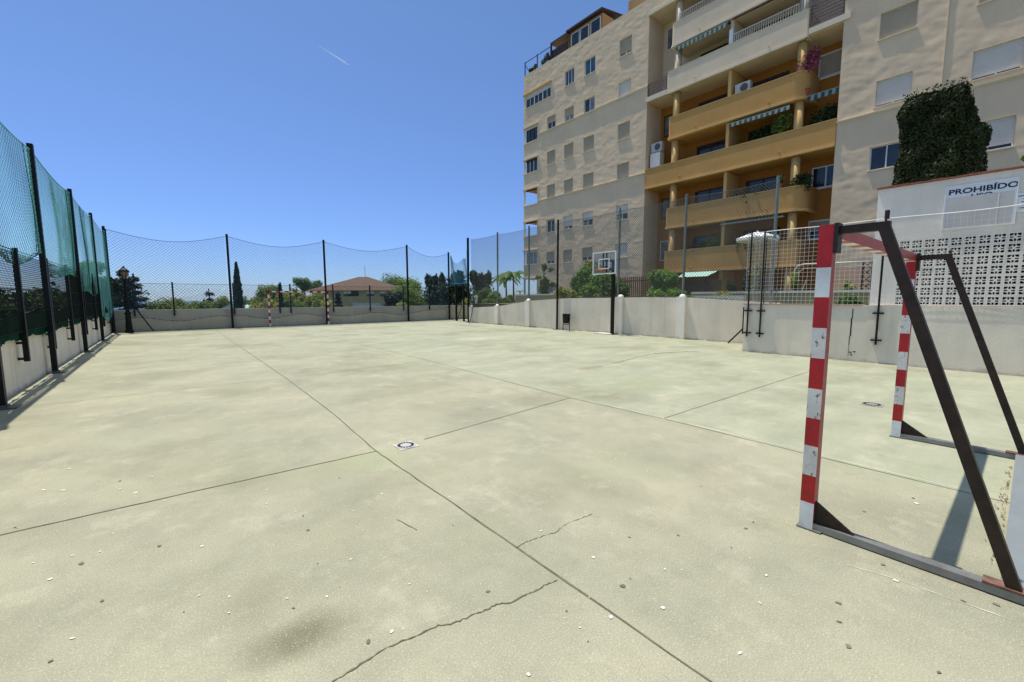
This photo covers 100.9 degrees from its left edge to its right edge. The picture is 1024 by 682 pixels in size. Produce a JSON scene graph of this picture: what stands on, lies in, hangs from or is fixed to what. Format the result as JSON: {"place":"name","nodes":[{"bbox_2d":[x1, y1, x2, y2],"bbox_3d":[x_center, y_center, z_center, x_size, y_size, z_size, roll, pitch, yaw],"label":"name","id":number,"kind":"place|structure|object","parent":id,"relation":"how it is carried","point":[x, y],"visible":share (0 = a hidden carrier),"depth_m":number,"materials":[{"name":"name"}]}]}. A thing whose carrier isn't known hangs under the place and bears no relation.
{"place":"outdoors","nodes":[
{"label":"outdoors","id":0,"kind":"place"},
{"bbox_2d":[0,0,629,301],"label":"sky","id":1,"kind":"structure","parent":0,"point":[163,120],"materials":[{"name":"blue"}]},
{"bbox_2d":[0,319,1023,681],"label":"court floor","id":2,"kind":"structure","parent":0,"point":[274,505],"depth_m":3.11,"materials":[{"name":"concrete"}]},
{"bbox_2d":[1,314,111,397],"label":"boundary wall","id":3,"kind":"structure","parent":2,"relation":"on","point":[19,375],"depth_m":8.55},
{"bbox_2d":[0,245,111,361],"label":"chain-link fence","id":4,"kind":"object","parent":3,"relation":"attached to","point":[23,325],"depth_m":8.38,"materials":[{"name":"green paint"}]},
{"bbox_2d":[0,122,119,409],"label":"ball fence","id":5,"kind":"object","parent":2,"relation":"on","point":[36,219],"visible":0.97,"depth_m":9.53,"materials":[{"name":"green paint"}]},
{"bbox_2d":[118,266,133,332],"bbox_3d":[-17.998,-1.931,19.747,0.420,3.100,0.364,-5,7,-39],"label":"street lamp","id":6,"kind":"object","parent":2,"relation":"on","point":[123,271],"visible":1,"depth_m":19.72,"materials":[{"name":"black metal"}]},
{"bbox_2d":[101,226,451,332],"bbox_3d":[-11.613,-3.549,25.220,18.350,5.180,0.382,-5,7,-39],"label":"ball fence","id":7,"kind":"object","parent":2,"relation":"on","point":[324,284],"visible":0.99,"depth_m":23.59,"materials":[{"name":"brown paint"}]},
{"bbox_2d":[111,305,466,331],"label":"boundary wall","id":8,"kind":"structure","parent":2,"relation":"on","point":[217,321],"depth_m":24.11,"materials":[{"name":"concrete"}]},
{"bbox_2d":[112,281,451,316],"bbox_3d":[-11.566,-2.575,25.622,18.602,1.680,0.098,-5,7,-39],"label":"chain-link fence","id":9,"kind":"object","parent":8,"relation":"on","point":[279,289],"depth_m":24.15,"materials":[{"name":"green paint"}]},
{"bbox_2d":[267,291,329,326],"bbox_3d":[-12.422,-1.901,24.704,3.230,2.010,0.340,-5,7,-39],"label":"handball goal","id":10,"kind":"object","parent":2,"relation":"on","point":[326,292],"visible":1,"depth_m":24.65,"materials":[{"name":"red paint"}]},
{"bbox_2d":[392,441,418,450],"bbox_3d":[-1.144,1.127,4.555,0.215,0.022,0.215,-5,7,-39],"label":"drain cover","id":11,"kind":"object","parent":2,"relation":"on","point":[401,446],"visible":1,"depth_m":4.53,"materials":[{"name":"metal"}]},
{"bbox_2d":[444,256,466,321],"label":"corner gate","id":12,"kind":"structure","parent":2,"relation":"on","point":[454,279],"depth_m":29.20,"materials":[{"name":"metal"}]},
{"bbox_2d":[592,250,616,334],"bbox_3d":[4.032,-2.038,18.123,1.159,3.530,0.906,1,6,9],"label":"basketball hoop","id":13,"kind":"object","parent":2,"relation":"on","point":[612,269],"visible":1,"depth_m":18.16,"materials":[{"name":"brown paint"}]},
{"bbox_2d":[465,175,779,342],"bbox_3d":[2.016,-3.161,19.874,2.247,5.420,17.918,-5,7,-39],"label":"ball fence","id":14,"kind":"object","parent":2,"relation":"on","point":[618,278],"visible":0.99,"depth_m":17.74,"materials":[{"name":"grey metal"}]},
{"bbox_2d":[469,294,781,343],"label":"boundary wall","id":15,"kind":"structure","parent":2,"relation":"on","point":[682,316],"depth_m":17.80,"materials":[{"name":"white paint"}]},
{"bbox_2d":[742,303,1023,376],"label":"boundary wall","id":16,"kind":"structure","parent":2,"relation":"on","point":[786,329],"depth_m":9.93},
{"bbox_2d":[743,204,1023,344],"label":"netting fence","id":17,"kind":"object","parent":16,"relation":"on","point":[763,275],"visible":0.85,"depth_m":10.23,"materials":[{"name":"metal"}]},
{"bbox_2d":[796,210,1023,604],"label":"handball goal","id":18,"kind":"object","parent":2,"relation":"on","point":[815,516],"visible":1,"depth_m":2.75,"materials":[{"name":"red paint"}]},
{"bbox_2d":[471,302,1023,306],"bbox_3d":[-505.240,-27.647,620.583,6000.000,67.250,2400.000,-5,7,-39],"label":"ground","id":19,"kind":"structure","parent":0,"point":[486,305],"depth_m":25.94,"materials":[{"name":"green plant"}]},
{"bbox_2d":[0,289,43,318],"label":"hedge shrub","id":20,"kind":"object","parent":19,"relation":"on","point":[15,304],"visible":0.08,"depth_m":14.96,"materials":[{"name":"green plant"}]},
{"bbox_2d":[25,282,68,317],"bbox_3d":[-19.463,-0.968,17.344,2.653,2.971,3.871,-2,6,-17],"label":"hedge shrub","id":21,"kind":"object","parent":19,"relation":"on","point":[52,296],"visible":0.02,"depth_m":17.46,"materials":[{"name":"green plant"}]},
{"bbox_2d":[100,276,123,305],"bbox_3d":[-26.087,-2.069,27.012,1.674,4.155,2.192,2,6,18],"label":"round tree","id":22,"kind":"object","parent":19,"relation":"on","point":[115,288],"visible":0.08,"depth_m":27.29,"materials":[{"name":"green plant"}]},
{"bbox_2d":[113,267,143,309],"bbox_3d":[-33.134,-2.636,36.241,5.100,7.250,4.831,-5,7,-39],"label":"conifer tree","id":23,"kind":"object","parent":19,"relation":"on","point":[130,291],"visible":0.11,"depth_m":35.84,"materials":[{"name":"green plant"}]},
{"bbox_2d":[119,274,153,309],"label":"conifer tree","id":24,"kind":"object","parent":19,"relation":"on","point":[134,285],"visible":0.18,"depth_m":41.85,"materials":[{"name":"green plant"}]},
{"bbox_2d":[141,296,172,309],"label":"shrub","id":25,"kind":"object","parent":19,"relation":"on","point":[162,306],"visible":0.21,"depth_m":51.82,"materials":[{"name":"green plant"}]},
{"bbox_2d":[185,300,212,308],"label":"shrub","id":26,"kind":"object","parent":19,"relation":"on","point":[193,305],"visible":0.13,"depth_m":56.16,"materials":[{"name":"green plant"}]},
{"bbox_2d":[210,296,229,308],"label":"shrub","id":27,"kind":"object","parent":19,"relation":"on","point":[219,301],"visible":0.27,"depth_m":58.95,"materials":[{"name":"green plant"}]},
{"bbox_2d":[232,262,245,307],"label":"cypress tree","id":28,"kind":"object","parent":19,"relation":"on","point":[237,280],"visible":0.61,"depth_m":45.63,"materials":[{"name":"green plant"}]},
{"bbox_2d":[250,295,276,307],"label":"shrub","id":29,"kind":"object","parent":19,"relation":"on","point":[266,304],"visible":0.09,"depth_m":45.32,"materials":[{"name":"yellow plant"}]},
{"bbox_2d":[256,283,282,304],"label":"shrub","id":30,"kind":"object","parent":19,"relation":"on","point":[266,295],"visible":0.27,"depth_m":54.18,"materials":[{"name":"green plant"}]},
{"bbox_2d":[292,277,313,294],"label":"pine tree","id":31,"kind":"object","parent":19,"relation":"on","point":[300,281],"visible":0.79,"depth_m":82.34,"materials":[{"name":"green plant"}]},
{"bbox_2d":[310,293,334,306],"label":"shrub","id":32,"kind":"object","parent":19,"relation":"on","point":[318,296],"visible":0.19,"depth_m":47.42,"materials":[{"name":"green plant"}]},
{"bbox_2d":[308,277,397,306],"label":"tiled house","id":33,"kind":"structure","parent":19,"relation":"on","point":[359,282],"depth_m":62.04,"materials":[{"name":"brown tile"}]},
{"bbox_2d":[382,291,402,305],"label":"shrub","id":34,"kind":"object","parent":19,"relation":"on","point":[392,299],"visible":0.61,"depth_m":47.67,"materials":[{"name":"green plant"}]},
{"bbox_2d":[381,272,425,291],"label":"umbrella pine","id":35,"kind":"object","parent":19,"relation":"on","point":[396,280],"visible":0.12,"depth_m":77.23,"materials":[{"name":"green plant"}]},
{"bbox_2d":[389,283,427,305],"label":"umbrella pine","id":36,"kind":"object","parent":19,"relation":"on","point":[414,294],"visible":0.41,"depth_m":58.31,"materials":[{"name":"green plant"}]},
{"bbox_2d":[420,273,445,305],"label":"laurel tree","id":37,"kind":"object","parent":19,"relation":"on","point":[432,284],"visible":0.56,"depth_m":41.41,"materials":[{"name":"green plant"}]},
{"bbox_2d":[437,271,457,304],"bbox_3d":[-5.930,-3.786,40.037,2.289,5.638,2.447,1,6,9],"label":"laurel tree","id":38,"kind":"object","parent":19,"relation":"on","point":[452,289],"visible":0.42,"depth_m":39.56,"materials":[{"name":"green plant"}]},
{"bbox_2d":[451,270,471,304],"bbox_3d":[-4.511,-3.617,37.943,1.819,5.719,1.912,-5,7,-39],"label":"laurel tree","id":39,"kind":"object","parent":19,"relation":"on","point":[459,295],"visible":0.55,"depth_m":37.62,"materials":[{"name":"green plant"}]},
{"bbox_2d":[469,270,493,303],"bbox_3d":[-2.863,-3.849,40.029,2.756,5.747,2.676,-5,7,-39],"label":"laurel tree","id":40,"kind":"object","parent":19,"relation":"on","point":[471,277],"visible":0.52,"depth_m":39.27,"materials":[{"name":"green plant"}]},
{"bbox_2d":[496,271,534,298],"bbox_3d":[0.269,-3.909,37.840,3.680,4.698,3.375,-5,7,-39],"label":"palm tree","id":41,"kind":"object","parent":19,"relation":"on","point":[517,273],"visible":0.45,"depth_m":37.41,"materials":[{"name":"green plant"}]},
{"bbox_2d":[515,294,555,302],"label":"garden wall","id":42,"kind":"structure","parent":19,"relation":"on","point":[534,296],"depth_m":29.59,"materials":[{"name":"white paint"}]},
{"bbox_2d":[535,263,554,293],"bbox_3d":[2.301,-4.053,29.587,1.350,2.868,0.938,2,6,23],"label":"slender tree","id":43,"kind":"object","parent":19,"relation":"on","point":[546,281],"visible":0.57,"depth_m":29.46,"materials":[{"name":"green plant"}]},
{"bbox_2d":[553,286,578,298],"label":"garden shrub","id":44,"kind":"object","parent":19,"relation":"on","point":[565,293],"visible":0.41,"depth_m":24.36,"materials":[{"name":"green plant"}]},
{"bbox_2d":[576,265,609,297],"bbox_3d":[4.588,-3.096,23.460,2.070,2.432,1.900,0,6,4],"label":"garden shrub","id":45,"kind":"object","parent":19,"relation":"on","point":[592,285],"visible":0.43,"depth_m":23.33,"materials":[{"name":"green plant"}]},
{"bbox_2d":[594,271,630,297],"bbox_3d":[5.219,-2.570,21.585,1.729,2.100,2.157,-5,7,-39],"label":"garden shrub","id":46,"kind":"object","parent":19,"relation":"on","point":[608,287],"visible":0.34,"depth_m":21.15,"materials":[{"name":"green plant"}]},
{"bbox_2d":[620,276,651,296],"bbox_3d":[7.727,-3.172,26.465,0.090,1.680,2.362,-5,7,-39],"label":"picket fence","id":47,"kind":"object","parent":19,"relation":"on","point":[640,294],"visible":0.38,"depth_m":26.26,"materials":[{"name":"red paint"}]},
{"bbox_2d":[647,268,681,294],"bbox_3d":[8.035,-2.883,22.596,1.426,2.098,2.132,-5,7,-39],"label":"garden shrub","id":48,"kind":"object","parent":19,"relation":"on","point":[665,273],"visible":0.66,"depth_m":22.17,"materials":[{"name":"green plant"}]},
{"bbox_2d":[646,287,693,297],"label":"garden shrub","id":49,"kind":"object","parent":19,"relation":"on","point":[662,293],"visible":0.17,"depth_m":17.58,"materials":[{"name":"green plant"}]},
{"bbox_2d":[678,271,715,291],"bbox_3d":[10.351,-3.022,23.999,1.200,1.868,1.954,-5,7,-39],"label":"canopy","id":50,"kind":"object","parent":19,"relation":"on","point":[696,274],"visible":0.53,"depth_m":23.65,"materials":[{"name":"green fabric"}]},
{"bbox_2d":[685,280,721,295],"bbox_3d":[10.487,-2.675,23.286,0.070,1.320,2.043,-5,7,-39],"label":"slatted fence","id":51,"kind":"object","parent":19,"relation":"on","point":[717,287],"visible":0.33,"depth_m":23.26,"materials":[{"name":"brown wood"}]},
{"bbox_2d":[690,295,744,300],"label":"garden kerb","id":52,"kind":"structure","parent":19,"relation":"on","point":[739,298],"depth_m":18.12,"materials":[{"name":"white paint"}]},
{"bbox_2d":[748,263,763,290],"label":"garden shrub","id":53,"kind":"object","parent":19,"relation":"on","point":[758,273],"visible":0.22,"depth_m":19.10,"materials":[{"name":"green plant"}]},
{"bbox_2d":[736,232,779,301],"bbox_3d":[10.076,-2.993,17.497,1.515,3.126,1.515,-2,6,-17],"label":"parasol","id":54,"kind":"object","parent":19,"relation":"on","point":[771,237],"visible":0.48,"depth_m":17.41,"materials":[{"name":"white paint"}]},
{"bbox_2d":[522,0,1023,295],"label":"apartment building","id":55,"kind":"structure","parent":19,"relation":"on","point":[610,97],"depth_m":23.11,"materials":[{"name":"paint"}]},
{"bbox_2d":[525,82,550,109],"bbox_3d":[2.116,-19.850,34.367,0.185,1.065,3.100,-5,7,-39],"label":"window","id":56,"kind":"structure","parent":55,"relation":"in","point":[544,92],"depth_m":34.37,"materials":[{"name":"blue glass"}]},
{"bbox_2d":[546,183,554,199],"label":"window","id":57,"kind":"structure","parent":55,"relation":"in","point":[550,188],"depth_m":33.98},
{"bbox_2d":[546,114,555,131],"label":"window","id":58,"kind":"structure","parent":55,"relation":"in","point":[551,119],"depth_m":33.50,"materials":[{"name":"beige glass"}]},
{"bbox_2d":[547,149,554,165],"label":"window","id":59,"kind":"structure","parent":55,"relation":"in","point":[551,154],"depth_m":33.74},
{"bbox_2d":[563,105,573,123],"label":"window","id":60,"kind":"structure","parent":55,"relation":"in","point":[568,112],"depth_m":32.01,"materials":[{"name":"beige glass"}]},
{"bbox_2d":[564,178,572,194],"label":"window","id":61,"kind":"structure","parent":55,"relation":"in","point":[568,184],"depth_m":32.50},
{"bbox_2d":[564,67,573,87],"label":"window","id":62,"kind":"structure","parent":55,"relation":"in","point":[569,74],"depth_m":31.75,"materials":[{"name":"blue glass"}]},
{"bbox_2d":[564,142,573,159],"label":"window","id":63,"kind":"structure","parent":55,"relation":"in","point":[568,149],"depth_m":32.27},
{"bbox_2d":[571,29,579,46],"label":"window","id":64,"kind":"structure","parent":55,"relation":"in","point":[575,37],"depth_m":31.30,"materials":[{"name":"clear glass"}]},
{"bbox_2d":[580,23,588,40],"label":"window","id":65,"kind":"structure","parent":55,"relation":"in","point":[584,31],"depth_m":30.63,"materials":[{"name":"clear glass"}]},
{"bbox_2d":[582,210,592,226],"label":"window","id":66,"kind":"structure","parent":55,"relation":"in","point":[586,215],"depth_m":31.27,"materials":[{"name":"white glass"}]},
{"bbox_2d":[582,134,593,153],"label":"window","id":67,"kind":"structure","parent":55,"relation":"in","point":[588,142],"depth_m":30.75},
{"bbox_2d":[583,172,592,189],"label":"window","id":68,"kind":"structure","parent":55,"relation":"in","point":[587,178],"depth_m":31.00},
{"bbox_2d":[583,95,594,115],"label":"window","id":69,"kind":"structure","parent":55,"relation":"in","point":[589,102],"depth_m":30.48,"materials":[{"name":"clear glass"}]},
{"bbox_2d":[584,55,594,76],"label":"window","id":70,"kind":"structure","parent":55,"relation":"in","point":[589,66],"depth_m":30.23,"materials":[{"name":"blue glass"}]},
{"bbox_2d":[590,16,600,34],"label":"window","id":71,"kind":"structure","parent":55,"relation":"in","point":[596,23],"depth_m":29.84,"materials":[{"name":"blue glass"}]},
{"bbox_2d":[616,203,627,220],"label":"window","id":72,"kind":"structure","parent":55,"relation":"in","point":[623,206],"depth_m":28.87,"materials":[{"name":"white glass"}]},
{"bbox_2d":[616,120,629,141],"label":"window","id":73,"kind":"structure","parent":55,"relation":"in","point":[623,128],"depth_m":28.37,"materials":[{"name":"plastic"}]},
{"bbox_2d":[617,161,628,180],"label":"window","id":74,"kind":"structure","parent":55,"relation":"in","point":[623,168],"depth_m":28.64,"materials":[{"name":"beige plastic"}]},
{"bbox_2d":[618,78,630,99],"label":"window","id":75,"kind":"structure","parent":55,"relation":"in","point":[625,86],"depth_m":28.10,"materials":[{"name":"plastic"}]},
{"bbox_2d":[618,34,631,58],"bbox_3d":[7.485,-19.341,27.795,0.185,1.135,1.060,-5,7,-39],"label":"window","id":76,"kind":"structure","parent":55,"relation":"in","point":[625,48],"depth_m":27.84,"materials":[{"name":"beige glass"}]},
{"bbox_2d":[650,151,663,167],"bbox_3d":[9.320,-11.012,27.211,0.510,2.040,0.700,-5,7,-39],"label":"cabinet","id":77,"kind":"object","parent":55,"relation":"on","point":[656,158],"visible":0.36,"depth_m":26.95,"materials":[{"name":"metal"}]},
{"bbox_2d":[651,141,663,152],"bbox_3d":[9.320,-12.350,27.078,0.302,0.610,0.760,-5,7,-39],"label":"air conditioner","id":78,"kind":"object","parent":77,"relation":"on","point":[657,147],"visible":0.87,"depth_m":26.91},
{"bbox_2d":[664,114,672,136],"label":"window","id":79,"kind":"structure","parent":55,"relation":"in","point":[666,119],"depth_m":27.64,"materials":[{"name":"grey glass"}]},
{"bbox_2d":[666,27,672,50],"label":"window","id":80,"kind":"structure","parent":55,"relation":"in","point":[669,31],"depth_m":27.10,"materials":[{"name":"grey glass"}]},
{"bbox_2d":[695,186,722,202],"bbox_3d":[12.061,-8.211,25.845,0.038,2.090,1.900,-5,7,-39],"label":"balcony door","id":81,"kind":"structure","parent":55,"relation":"in","point":[719,189],"depth_m":25.78,"materials":[{"name":"blue glass"}]},
{"bbox_2d":[696,139,725,155],"bbox_3d":[12.054,-10.897,25.572,0.038,2.090,1.900,-5,7,-39],"label":"balcony door","id":82,"kind":"structure","parent":55,"relation":"in","point":[717,145],"depth_m":25.52,"materials":[{"name":"blue glass"}]},
{"bbox_2d":[705,232,720,246],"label":"potted plant","id":83,"kind":"object","parent":55,"relation":"on","point":[715,239],"visible":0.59,"depth_m":24.36,"materials":[{"name":"green plant"}]},
{"bbox_2d":[698,93,727,106],"bbox_3d":[12.048,-13.454,25.312,0.038,2.090,1.900,-5,7,-39],"label":"balcony door","id":84,"kind":"structure","parent":55,"relation":"in","point":[724,95],"depth_m":25.23,"materials":[{"name":"black glass"}]},
{"bbox_2d":[735,80,752,93],"bbox_3d":[12.485,-13.572,22.806,0.302,0.610,0.760,-5,7,-39],"label":"air conditioner","id":85,"kind":"object","parent":55,"relation":"on","point":[743,86],"visible":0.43,"depth_m":22.66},
{"bbox_2d":[748,121,775,141],"bbox_3d":[13.267,-10.547,22.445,1.015,2.039,1.304,-2,6,-15],"label":"potted plant","id":86,"kind":"object","parent":55,"relation":"on","point":[764,131],"visible":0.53,"depth_m":22.23,"materials":[{"name":"green plant"}]},
{"bbox_2d":[745,174,782,193],"bbox_3d":[13.956,-7.981,23.531,0.038,2.090,1.900,-5,7,-39],"label":"balcony door","id":87,"kind":"structure","parent":55,"relation":"in","point":[759,181],"depth_m":23.48,"materials":[{"name":"blue glass"}]},
{"bbox_2d":[752,70,789,87],"bbox_3d":[13.943,-13.223,22.998,0.038,2.090,1.900,-5,7,-39],"label":"balcony door","id":88,"kind":"structure","parent":55,"relation":"in","point":[780,75],"depth_m":22.82,"materials":[{"name":"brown wood"}]},
{"bbox_2d":[770,110,793,134],"bbox_3d":[13.677,-10.546,21.453,0.740,2.237,1.053,-5,7,-39],"label":"potted plant","id":89,"kind":"object","parent":55,"relation":"on","point":[781,126],"visible":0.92,"depth_m":21.29,"materials":[{"name":"green plant"}]},
{"bbox_2d":[787,172,812,191],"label":"potted plant","id":90,"kind":"object","parent":55,"relation":"on","point":[804,179],"visible":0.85,"depth_m":20.75,"materials":[{"name":"green plant"}]},
{"bbox_2d":[794,46,821,94],"bbox_3d":[14.270,-13.025,20.460,0.710,2.227,1.184,-5,7,-39],"label":"potted plant","id":91,"kind":"object","parent":55,"relation":"on","point":[812,56],"visible":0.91,"depth_m":20.28,"materials":[{"name":"purple plant"}]},
{"bbox_2d":[807,219,829,240],"bbox_3d":[15.766,-5.664,21.510,0.076,1.000,1.340,-5,7,-39],"label":"window","id":92,"kind":"structure","parent":55,"relation":"in","point":[825,221],"depth_m":21.73,"materials":[{"name":"grey glass"}]},
{"bbox_2d":[811,164,833,189],"bbox_3d":[15.759,-8.241,21.248,0.076,1.120,1.340,-5,7,-39],"label":"window","id":93,"kind":"structure","parent":55,"relation":"in","point":[822,178],"depth_m":21.35,"materials":[{"name":"blue glass"}]},
{"bbox_2d":[808,103,837,124],"bbox_3d":[15.063,-10.365,20.418,1.042,2.079,1.371,-12,13,-64],"label":"potted plant","id":94,"kind":"object","parent":55,"relation":"on","point":[828,113],"visible":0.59,"depth_m":20.17,"materials":[{"name":"green plant"}]},
{"bbox_2d":[818,48,841,80],"bbox_3d":[15.746,-13.583,20.705,0.076,1.180,1.340,-5,7,-39],"label":"window","id":95,"kind":"structure","parent":55,"relation":"in","point":[830,63],"depth_m":20.79,"materials":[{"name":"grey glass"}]},
{"bbox_2d":[867,141,899,171],"bbox_3d":[16.162,-7.968,18.280,0.185,1.045,1.210,-5,7,-39],"label":"window","id":96,"kind":"structure","parent":55,"relation":"in","point":[884,156],"depth_m":18.39,"materials":[{"name":"blue glass"}]},
{"bbox_2d":[873,71,911,108],"bbox_3d":[16.190,-10.645,17.965,0.185,1.115,1.240,-5,7,-39],"label":"window","id":97,"kind":"structure","parent":55,"relation":"in","point":[891,90],"depth_m":17.99,"materials":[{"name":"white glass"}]},
{"bbox_2d":[877,0,917,41],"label":"window","id":98,"kind":"structure","parent":55,"relation":"in","point":[901,19],"depth_m":17.71,"materials":[{"name":"plastic"}]},
{"bbox_2d":[969,36,1023,82],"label":"window","id":99,"kind":"structure","parent":55,"relation":"in","point":[1004,57],"depth_m":15.72,"materials":[{"name":"white plastic"}]},
{"bbox_2d":[983,114,1015,151],"bbox_3d":[18.031,-7.740,15.996,0.185,1.165,1.350,-5,7,-39],"label":"window","id":100,"kind":"structure","parent":55,"relation":"in","point":[1003,128],"depth_m":15.76,"materials":[{"name":"white glass"}]},
{"bbox_2d":[691,290,898,305],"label":"garden wall","id":101,"kind":"structure","parent":19,"relation":"on","point":[862,293],"depth_m":17.19,"materials":[{"name":"white paint"}]},
{"bbox_2d":[789,270,800,290],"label":"garden shrub","id":102,"kind":"object","parent":19,"relation":"on","point":[793,279],"visible":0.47,"depth_m":18.56,"materials":[{"name":"yellow plant"}]},
{"bbox_2d":[794,261,870,290],"bbox_3d":[13.529,-2.689,18.042,0.061,1.347,2.680,-5,7,-39],"label":"porch frame","id":103,"kind":"object","parent":19,"relation":"on","point":[835,267],"visible":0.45,"depth_m":17.76,"materials":[{"name":"paint"}]},
{"bbox_2d":[836,293,865,304],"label":"garden shrub","id":104,"kind":"object","parent":19,"relation":"on","point":[850,300],"visible":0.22,"depth_m":14.59,"materials":[{"name":"green plant"}]},
{"bbox_2d":[860,261,872,289],"bbox_3d":[15.359,-2.482,18.353,0.050,1.910,0.340,-5,7,-39],"label":"trellis","id":105,"kind":"object","parent":19,"relation":"on","point":[862,276],"visible":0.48,"depth_m":18.31,"materials":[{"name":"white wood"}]},
{"bbox_2d":[891,76,992,185],"bbox_3d":[12.546,-4.053,12.475,2.031,6.458,2.011,-5,7,-39],"label":"clipped tree","id":106,"kind":"object","parent":19,"relation":"on","point":[943,133],"visible":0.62,"depth_m":11.80,"materials":[{"name":"green plant"}]},
{"bbox_2d":[869,165,1023,305],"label":"block building","id":107,"kind":"structure","parent":0,"point":[916,198],"depth_m":9.30,"materials":[{"name":"concrete"}]},
{"bbox_2d":[941,176,1019,229],"bbox_3d":[9.704,-2.833,8.794,0.028,0.910,1.035,-5,7,-39],"label":"prohibition sign","id":108,"kind":"object","parent":107,"relation":"attached to","point":[984,195],"visible":1,"depth_m":8.76,"materials":[{"name":"white paint"}]},
{"bbox_2d":[1016,193,1023,211],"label":"notice sign","id":109,"kind":"object","parent":107,"relation":"attached to","point":[1020,199],"visible":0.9,"depth_m":8.36,"materials":[{"name":"white paint"}]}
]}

